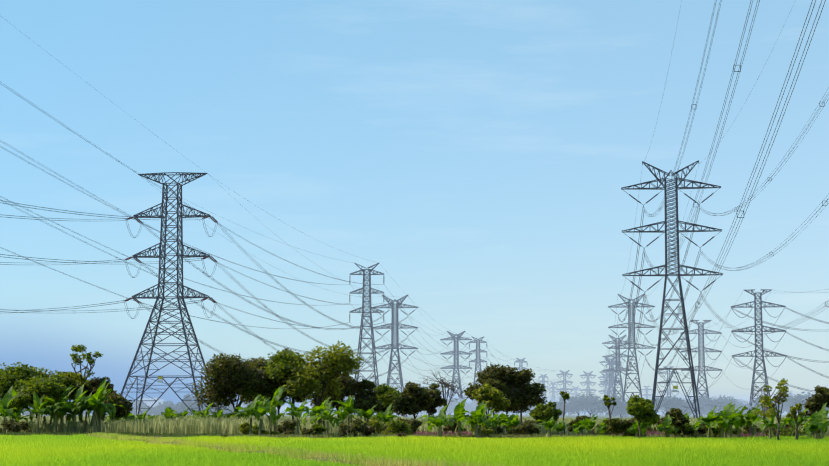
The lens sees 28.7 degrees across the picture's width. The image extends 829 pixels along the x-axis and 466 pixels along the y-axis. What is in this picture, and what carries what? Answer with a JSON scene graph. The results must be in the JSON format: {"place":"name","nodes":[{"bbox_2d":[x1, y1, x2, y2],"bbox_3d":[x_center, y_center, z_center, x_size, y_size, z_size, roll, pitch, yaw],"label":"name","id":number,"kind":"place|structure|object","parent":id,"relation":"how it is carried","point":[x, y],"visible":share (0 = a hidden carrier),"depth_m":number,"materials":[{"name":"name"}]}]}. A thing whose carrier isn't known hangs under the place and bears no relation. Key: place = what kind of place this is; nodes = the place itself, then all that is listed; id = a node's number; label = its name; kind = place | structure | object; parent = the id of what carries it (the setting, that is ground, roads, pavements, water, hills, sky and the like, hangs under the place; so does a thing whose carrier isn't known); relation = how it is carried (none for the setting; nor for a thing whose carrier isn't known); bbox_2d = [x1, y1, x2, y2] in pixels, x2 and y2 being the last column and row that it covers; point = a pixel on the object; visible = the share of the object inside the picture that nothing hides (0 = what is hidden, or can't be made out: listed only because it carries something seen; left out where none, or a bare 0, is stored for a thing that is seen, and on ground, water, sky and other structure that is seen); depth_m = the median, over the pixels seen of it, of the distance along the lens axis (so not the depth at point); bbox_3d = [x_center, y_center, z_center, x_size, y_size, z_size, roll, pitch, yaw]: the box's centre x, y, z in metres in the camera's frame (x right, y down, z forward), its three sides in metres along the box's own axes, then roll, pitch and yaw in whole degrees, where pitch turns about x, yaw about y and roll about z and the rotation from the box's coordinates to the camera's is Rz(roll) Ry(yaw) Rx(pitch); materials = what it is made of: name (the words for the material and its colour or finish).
{"place":"outdoors","nodes":[
{"label":"outdoors","id":0,"kind":"place"},
{"bbox_2d":[62,344,102,419],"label":"tree","id":1,"kind":"object","parent":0,"point":[77,349],"depth_m":215.09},
{"bbox_2d":[268,340,363,405],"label":"tree","id":2,"kind":"object","parent":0,"point":[339,359],"depth_m":213.97,"materials":[{"name":"plant"}]},
{"bbox_2d":[0,387,797,413],"bbox_3d":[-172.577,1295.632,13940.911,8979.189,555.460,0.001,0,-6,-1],"label":"mountain","id":3,"kind":"structure","parent":0,"point":[166,396],"depth_m":13905.35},
{"bbox_2d":[0,329,815,402],"bbox_3d":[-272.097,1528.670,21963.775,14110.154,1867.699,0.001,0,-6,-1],"label":"mountain","id":4,"kind":"structure","parent":0,"point":[51,351],"depth_m":21893.87,"materials":[{"name":"blue"}]},
{"bbox_2d":[0,414,828,434],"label":"grass","id":5,"kind":"structure","parent":0,"point":[187,424],"depth_m":202.04,"materials":[{"name":"plant"}]},
{"bbox_2d":[0,0,828,399],"label":"sky","id":6,"kind":"structure","parent":0,"point":[480,153],"materials":[{"name":"blue"}]},
{"bbox_2d":[21,414,828,418],"bbox_3d":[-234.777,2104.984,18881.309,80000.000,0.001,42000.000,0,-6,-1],"label":"ground","id":7,"kind":"structure","parent":0,"point":[566,416],"depth_m":2078.01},
{"bbox_2d":[1,419,30,432],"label":"shrub","id":8,"kind":"object","parent":7,"relation":"on","point":[9,425],"depth_m":183.46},
{"bbox_2d":[53,371,94,421],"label":"tree","id":9,"kind":"object","parent":7,"relation":"on","point":[77,382],"depth_m":213.50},
{"bbox_2d":[133,401,145,411],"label":"tree","id":10,"kind":"object","parent":7,"relation":"on","point":[138,402],"visible":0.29,"depth_m":696.41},
{"bbox_2d":[134,405,159,415],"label":"tree","id":11,"kind":"object","parent":7,"relation":"on","point":[152,410],"visible":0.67,"depth_m":598.84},
{"bbox_2d":[138,397,163,406],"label":"tree","id":12,"kind":"object","parent":7,"relation":"on","point":[149,403],"visible":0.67,"depth_m":1342.28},
{"bbox_2d":[152,400,176,415],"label":"tree","id":13,"kind":"object","parent":7,"relation":"on","point":[164,405],"depth_m":610.27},
{"bbox_2d":[120,172,219,414],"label":"tension pylon","id":14,"kind":"object","parent":7,"relation":"on","point":[160,256],"visible":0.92,"depth_m":433.76,"materials":[{"name":"metal"}]},
{"bbox_2d":[168,402,200,415],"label":"tree","id":15,"kind":"object","parent":7,"relation":"on","point":[178,406],"depth_m":562.76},
{"bbox_2d":[183,394,210,408],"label":"tree","id":16,"kind":"object","parent":7,"relation":"on","point":[193,402],"depth_m":565.52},
{"bbox_2d":[209,406,232,414],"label":"tree","id":17,"kind":"object","parent":7,"relation":"on","point":[224,411],"visible":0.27,"depth_m":556.78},
{"bbox_2d":[239,422,252,434],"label":"shrub","id":18,"kind":"object","parent":7,"relation":"on","point":[244,427],"depth_m":186.34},
{"bbox_2d":[252,425,268,434],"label":"shrub","id":19,"kind":"object","parent":7,"relation":"on","point":[255,430],"depth_m":182.40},
{"bbox_2d":[301,428,315,435],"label":"shrub","id":20,"kind":"object","parent":7,"relation":"on","point":[304,431],"depth_m":176.40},
{"bbox_2d":[349,263,384,414],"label":"pylon","id":21,"kind":"object","parent":7,"relation":"on","point":[369,274],"visible":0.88,"depth_m":725.60,"materials":[{"name":"metal"}]},
{"bbox_2d":[360,425,374,436],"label":"shrub","id":22,"kind":"object","parent":7,"relation":"on","point":[369,430],"depth_m":173.71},
{"bbox_2d":[368,417,384,432],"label":"shrub","id":23,"kind":"object","parent":7,"relation":"on","point":[373,421],"depth_m":198.28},
{"bbox_2d":[373,295,417,417],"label":"pylon","id":24,"kind":"object","parent":7,"relation":"on","point":[392,328],"visible":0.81,"depth_m":912.88,"materials":[{"name":"metal"}]},
{"bbox_2d":[404,418,422,432],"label":"shrub","id":25,"kind":"object","parent":7,"relation":"on","point":[414,424],"depth_m":179.71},
{"bbox_2d":[436,399,456,413],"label":"tree","id":26,"kind":"object","parent":7,"relation":"on","point":[451,407],"visible":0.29,"depth_m":793.11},
{"bbox_2d":[442,420,465,433],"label":"shrub","id":27,"kind":"object","parent":7,"relation":"on","point":[448,427],"depth_m":193.15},
{"bbox_2d":[440,331,471,416],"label":"pylon","id":28,"kind":"object","parent":7,"relation":"on","point":[458,337],"visible":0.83,"depth_m":1338.17,"materials":[{"name":"metal"}]},
{"bbox_2d":[447,397,473,414],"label":"tree","id":29,"kind":"object","parent":7,"relation":"on","point":[468,407],"visible":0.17,"depth_m":815.53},
{"bbox_2d":[465,400,477,415],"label":"tree","id":30,"kind":"object","parent":7,"relation":"on","point":[473,403],"visible":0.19,"depth_m":854.50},
{"bbox_2d":[469,337,486,415],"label":"pylon","id":31,"kind":"object","parent":7,"relation":"on","point":[477,342],"visible":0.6,"depth_m":1350.11,"materials":[{"name":"metal"}]},
{"bbox_2d":[514,358,527,415],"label":"pylon","id":32,"kind":"object","parent":7,"relation":"on","point":[519,361],"visible":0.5,"depth_m":2071.04,"materials":[{"name":"metal"}]},
{"bbox_2d":[538,374,548,403],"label":"pylon","id":33,"kind":"object","parent":7,"relation":"on","point":[543,378],"visible":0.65,"depth_m":2825.26,"materials":[{"name":"metal"}]},
{"bbox_2d":[0,0,828,400],"bbox_3d":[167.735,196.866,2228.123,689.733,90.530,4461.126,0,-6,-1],"label":"conductors","id":34,"kind":"object","parent":33,"relation":"attached to","point":[70,262],"visible":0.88,"depth_m":438.13,"materials":[{"name":"grey"}]},
{"bbox_2d":[549,382,556,401],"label":"pylon","id":35,"kind":"object","parent":7,"relation":"on","point":[553,384],"visible":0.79,"depth_m":3370.33,"materials":[{"name":"metal"}]},
{"bbox_2d":[556,370,572,414],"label":"pylon","id":36,"kind":"object","parent":7,"relation":"on","point":[565,381],"visible":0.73,"depth_m":2403.44,"materials":[{"name":"metal"}]},
{"bbox_2d":[554,396,575,415],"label":"tree","id":37,"kind":"object","parent":7,"relation":"on","point":[568,406],"depth_m":593.64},
{"bbox_2d":[570,386,580,396],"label":"pylon","id":38,"kind":"object","parent":7,"relation":"on","point":[575,389],"visible":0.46,"depth_m":3835.30,"materials":[{"name":"metal"}]},
{"bbox_2d":[566,401,597,415],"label":"tree","id":39,"kind":"object","parent":7,"relation":"on","point":[583,411],"depth_m":655.09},
{"bbox_2d":[580,371,596,414],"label":"pylon","id":40,"kind":"object","parent":7,"relation":"on","point":[588,384],"visible":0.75,"depth_m":2537.79,"materials":[{"name":"metal"}]},
{"bbox_2d":[568,392,610,416],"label":"tree","id":41,"kind":"object","parent":7,"relation":"on","point":[583,401],"depth_m":589.58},
{"bbox_2d":[598,373,612,414],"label":"pylon","id":42,"kind":"object","parent":7,"relation":"on","point":[606,388],"visible":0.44,"depth_m":2723.24,"materials":[{"name":"metal"}]},
{"bbox_2d":[599,356,621,415],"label":"pylon","id":43,"kind":"object","parent":7,"relation":"on","point":[609,380],"visible":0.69,"depth_m":1994.32,"materials":[{"name":"metal"}]},
{"bbox_2d":[596,394,626,414],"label":"tree","id":44,"kind":"object","parent":7,"relation":"on","point":[604,408],"depth_m":561.51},
{"bbox_2d":[606,363,618,415],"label":"pylon","id":45,"kind":"object","parent":7,"relation":"on","point":[613,379],"visible":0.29,"depth_m":2028.18,"materials":[{"name":"metal"}]},
{"bbox_2d":[602,335,633,416],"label":"pylon","id":46,"kind":"object","parent":7,"relation":"on","point":[618,367],"visible":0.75,"depth_m":1351.52,"materials":[{"name":"metal"}]},
{"bbox_2d":[611,403,627,416],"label":"tree","id":47,"kind":"object","parent":7,"relation":"on","point":[613,414],"depth_m":589.14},
{"bbox_2d":[608,294,655,417],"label":"pylon","id":48,"kind":"object","parent":7,"relation":"on","point":[633,335],"visible":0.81,"depth_m":905.86,"materials":[{"name":"metal"}]},
{"bbox_2d":[641,386,652,398],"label":"pylon","id":49,"kind":"object","parent":7,"relation":"on","point":[646,389],"visible":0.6,"depth_m":3384.89,"materials":[{"name":"metal"}]},
{"bbox_2d":[659,366,678,415],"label":"pylon","id":50,"kind":"object","parent":7,"relation":"on","point":[667,390],"visible":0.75,"depth_m":1930.06,"materials":[{"name":"metal"}]},
{"bbox_2d":[654,396,683,411],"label":"tree","id":51,"kind":"object","parent":7,"relation":"on","point":[674,402],"depth_m":566.89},
{"bbox_2d":[621,160,722,417],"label":"pylon","id":52,"kind":"object","parent":7,"relation":"on","point":[685,326],"visible":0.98,"depth_m":427.24,"materials":[{"name":"metal"}]},
{"bbox_2d":[661,397,700,414],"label":"tree","id":53,"kind":"object","parent":7,"relation":"on","point":[684,403],"depth_m":601.40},
{"bbox_2d":[680,320,721,415],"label":"pylon","id":54,"kind":"object","parent":7,"relation":"on","point":[699,366],"visible":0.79,"depth_m":989.69,"materials":[{"name":"metal"}]},
{"bbox_2d":[697,407,709,415],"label":"tree","id":55,"kind":"object","parent":7,"relation":"on","point":[702,413],"depth_m":650.53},
{"bbox_2d":[693,395,742,413],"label":"tree","id":56,"kind":"object","parent":7,"relation":"on","point":[720,399],"depth_m":606.46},
{"bbox_2d":[736,403,751,413],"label":"tree","id":57,"kind":"object","parent":7,"relation":"on","point":[746,410],"visible":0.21,"depth_m":658.17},
{"bbox_2d":[733,398,754,406],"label":"tree","id":58,"kind":"object","parent":7,"relation":"on","point":[744,402],"visible":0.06,"depth_m":898.85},
{"bbox_2d":[743,424,758,433],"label":"shrub","id":59,"kind":"object","parent":7,"relation":"on","point":[747,428],"depth_m":185.71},
{"bbox_2d":[731,289,785,407],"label":"pylon","id":60,"kind":"object","parent":7,"relation":"on","point":[755,303],"visible":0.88,"depth_m":744.19,"materials":[{"name":"metal"}]},
{"bbox_2d":[754,398,779,412],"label":"tree","id":61,"kind":"object","parent":7,"relation":"on","point":[757,401],"depth_m":576.42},
{"bbox_2d":[751,401,788,413],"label":"tree","id":62,"kind":"object","parent":7,"relation":"on","point":[784,407],"visible":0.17,"depth_m":638.81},
{"bbox_2d":[785,400,804,412],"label":"tree","id":63,"kind":"object","parent":7,"relation":"on","point":[787,411],"visible":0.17,"depth_m":647.97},
{"bbox_2d":[783,392,812,413],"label":"tree","id":64,"kind":"object","parent":7,"relation":"on","point":[799,398],"depth_m":582.77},
{"bbox_2d":[559,391,569,433],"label":"tree","id":65,"kind":"object","parent":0,"point":[567,396],"depth_m":184.53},
{"bbox_2d":[603,395,616,435],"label":"tree","id":66,"kind":"object","parent":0,"point":[607,399],"depth_m":168.52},
{"bbox_2d":[785,403,804,439],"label":"tree","id":67,"kind":"object","parent":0,"point":[798,406],"depth_m":143.52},
{"label":"rough strip","id":68,"kind":"object","parent":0,"visible":0},
{"bbox_2d":[0,362,68,420],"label":"tree","id":69,"kind":"object","parent":68,"relation":"on","point":[8,375],"depth_m":207.40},
{"bbox_2d":[9,375,69,417],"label":"tree","id":70,"kind":"object","parent":68,"relation":"on","point":[49,387],"depth_m":197.84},
{"bbox_2d":[73,376,117,401],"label":"tree","id":71,"kind":"object","parent":68,"relation":"on","point":[95,385],"visible":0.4,"depth_m":213.98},
{"bbox_2d":[91,392,132,421],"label":"tree","id":72,"kind":"object","parent":68,"relation":"on","point":[120,399],"depth_m":206.84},
{"bbox_2d":[188,353,275,413],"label":"tree","id":73,"kind":"object","parent":68,"relation":"on","point":[219,369],"depth_m":213.72,"materials":[{"name":"plant"}]},
{"bbox_2d":[235,357,289,417],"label":"tree","id":74,"kind":"object","parent":68,"relation":"on","point":[258,362],"depth_m":225.84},
{"bbox_2d":[238,349,303,419],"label":"tree","id":75,"kind":"object","parent":68,"relation":"on","point":[282,361],"depth_m":213.84,"materials":[{"name":"plant"}]},
{"bbox_2d":[281,348,311,419],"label":"tree","id":76,"kind":"object","parent":68,"relation":"on","point":[298,399],"depth_m":227.72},
{"bbox_2d":[311,423,326,434],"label":"shrub","id":77,"kind":"object","parent":68,"relation":"on","point":[318,429],"visible":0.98,"depth_m":183.35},
{"bbox_2d":[309,373,357,417],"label":"tree","id":78,"kind":"object","parent":68,"relation":"on","point":[345,380],"depth_m":226.97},
{"bbox_2d":[344,379,381,422],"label":"tree","id":79,"kind":"object","parent":68,"relation":"on","point":[365,404],"depth_m":214.72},
{"bbox_2d":[371,383,403,414],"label":"tree","id":80,"kind":"object","parent":68,"relation":"on","point":[385,396],"depth_m":226.44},
{"bbox_2d":[382,417,409,432],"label":"shrub","id":81,"kind":"object","parent":68,"relation":"on","point":[384,426],"visible":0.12,"depth_m":192.30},
{"bbox_2d":[391,381,437,418],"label":"tree","id":82,"kind":"object","parent":68,"relation":"on","point":[417,400],"depth_m":214.34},
{"bbox_2d":[0,377,828,438],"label":"banana plants","id":83,"kind":"object","parent":68,"relation":"on","point":[724,418],"visible":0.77,"depth_m":178.17,"materials":[{"name":"green plant"}]},
{"bbox_2d":[8,433,828,437],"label":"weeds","id":84,"kind":"object","parent":68,"relation":"on","point":[335,435],"visible":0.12,"depth_m":187.22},
{"bbox_2d":[420,382,446,416],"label":"tree","id":85,"kind":"object","parent":68,"relation":"on","point":[440,401],"depth_m":227.34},
{"bbox_2d":[423,371,464,414],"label":"bare tree trunk","id":86,"kind":"object","parent":68,"relation":"on","point":[446,384],"visible":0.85,"depth_m":258.12,"materials":[{"name":"brown plant"}]},
{"bbox_2d":[470,384,510,418],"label":"tree","id":87,"kind":"object","parent":68,"relation":"on","point":[495,399],"depth_m":183.78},
{"bbox_2d":[461,363,520,414],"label":"tree","id":88,"kind":"object","parent":68,"relation":"on","point":[493,376],"depth_m":202.97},
{"bbox_2d":[485,425,503,434],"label":"shrub","id":89,"kind":"object","parent":68,"relation":"on","point":[499,430],"visible":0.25,"depth_m":171.34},
{"bbox_2d":[503,402,531,415],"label":"tree","id":90,"kind":"object","parent":68,"relation":"on","point":[516,409],"depth_m":227.78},
{"bbox_2d":[501,368,547,422],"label":"tree","id":91,"kind":"object","parent":68,"relation":"on","point":[529,397],"depth_m":202.72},
{"bbox_2d":[529,400,561,432],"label":"tree","id":92,"kind":"object","parent":68,"relation":"on","point":[537,412],"depth_m":187.43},
{"bbox_2d":[381,430,780,436],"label":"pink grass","id":93,"kind":"structure","parent":68,"relation":"on","point":[470,433],"depth_m":179.45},
{"bbox_2d":[591,424,608,434],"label":"shrub","id":94,"kind":"object","parent":68,"relation":"on","point":[593,431],"visible":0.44,"depth_m":178.32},
{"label":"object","id":95,"kind":"object","parent":68,"relation":"on","visible":0},
{"bbox_2d":[0,431,175,435],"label":"grass","id":96,"kind":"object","parent":95,"relation":"on","point":[77,433],"visible":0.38,"depth_m":177.57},
{"label":"paddy field","id":97,"kind":"structure","parent":0,"visible":0},
{"bbox_2d":[93,434,368,465],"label":"bund diagonal","id":98,"kind":"object","parent":97,"relation":"on","point":[316,458],"visible":0.04,"depth_m":84.77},
{"bbox_2d":[88,432,503,465],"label":"bund grass","id":99,"kind":"structure","parent":98,"relation":"on","point":[287,449],"depth_m":94.14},
{"bbox_2d":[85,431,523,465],"bbox_3d":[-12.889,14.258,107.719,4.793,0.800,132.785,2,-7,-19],"label":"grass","id":100,"kind":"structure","parent":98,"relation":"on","point":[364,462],"depth_m":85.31,"materials":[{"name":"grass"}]},
{"bbox_2d":[275,420,297,434],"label":"shrub","id":101,"kind":"object","parent":97,"relation":"on","point":[280,429],"depth_m":163.52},
{"bbox_2d":[337,417,369,436],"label":"shrub","id":102,"kind":"object","parent":97,"relation":"on","point":[352,429],"depth_m":170.46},
{"bbox_2d":[378,428,398,434],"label":"shrub","id":103,"kind":"object","parent":97,"relation":"on","point":[384,432],"depth_m":167.68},
{"bbox_2d":[386,419,413,435],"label":"shrub","id":104,"kind":"object","parent":97,"relation":"on","point":[392,426],"depth_m":161.65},
{"bbox_2d":[0,443,828,465],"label":"rice","id":105,"kind":"object","parent":97,"relation":"on","point":[755,455],"visible":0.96,"depth_m":86.53,"materials":[{"name":"plant"}]},
{"bbox_2d":[0,433,828,448],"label":"rice","id":106,"kind":"object","parent":97,"relation":"on","point":[75,440],"visible":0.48,"depth_m":129.92,"materials":[{"name":"plant"}]},
{"bbox_2d":[98,437,804,438],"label":"bund","id":107,"kind":"structure","parent":97,"relation":"on","point":[371,438],"depth_m":157.92,"materials":[{"name":"soil"}]},
{"bbox_2d":[101,433,828,438],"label":"bund grass","id":108,"kind":"structure","parent":107,"relation":"on","point":[321,436],"depth_m":159.81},
{"bbox_2d":[469,426,494,435],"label":"shrub","id":109,"kind":"object","parent":97,"relation":"on","point":[488,431],"depth_m":160.71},
{"bbox_2d":[506,419,540,435],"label":"shrub","id":110,"kind":"object","parent":97,"relation":"on","point":[532,428],"depth_m":162.77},
{"bbox_2d":[567,415,590,434],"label":"bush","id":111,"kind":"object","parent":97,"relation":"on","point":[570,428],"depth_m":167.96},
{"bbox_2d":[603,418,632,436],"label":"bush","id":112,"kind":"object","parent":97,"relation":"on","point":[613,425],"depth_m":154.52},
{"bbox_2d":[621,431,638,436],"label":"shrub","id":113,"kind":"object","parent":97,"relation":"on","point":[625,434],"depth_m":155.33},
{"bbox_2d":[626,395,660,437],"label":"tree","id":114,"kind":"object","parent":97,"relation":"on","point":[638,405],"depth_m":149.96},
{"bbox_2d":[661,408,689,433],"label":"tree","id":115,"kind":"object","parent":97,"relation":"on","point":[679,419],"depth_m":160.90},
{"bbox_2d":[661,423,694,437],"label":"shrub","id":116,"kind":"object","parent":97,"relation":"on","point":[688,430],"depth_m":160.40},
{"bbox_2d":[694,423,707,434],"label":"shrub","id":117,"kind":"object","parent":97,"relation":"on","point":[701,428],"depth_m":167.96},
{"bbox_2d":[705,427,724,437],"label":"shrub","id":118,"kind":"object","parent":97,"relation":"on","point":[715,431],"depth_m":155.52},
{"bbox_2d":[751,386,780,436],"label":"tree","id":119,"kind":"object","parent":97,"relation":"on","point":[762,406],"visible":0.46,"depth_m":155.22,"materials":[{"name":"green plant"}]},
{"bbox_2d":[752,378,788,440],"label":"tree","id":120,"kind":"object","parent":97,"relation":"on","point":[766,401],"depth_m":141.64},
{"bbox_2d":[759,420,801,436],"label":"shrub","id":121,"kind":"object","parent":97,"relation":"on","point":[787,426],"depth_m":159.71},
{"bbox_2d":[781,428,794,436],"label":"shrub","id":122,"kind":"object","parent":97,"relation":"on","point":[786,432],"depth_m":156.90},
{"bbox_2d":[799,385,828,416],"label":"tree","id":123,"kind":"object","parent":97,"relation":"on","point":[812,406],"depth_m":168.43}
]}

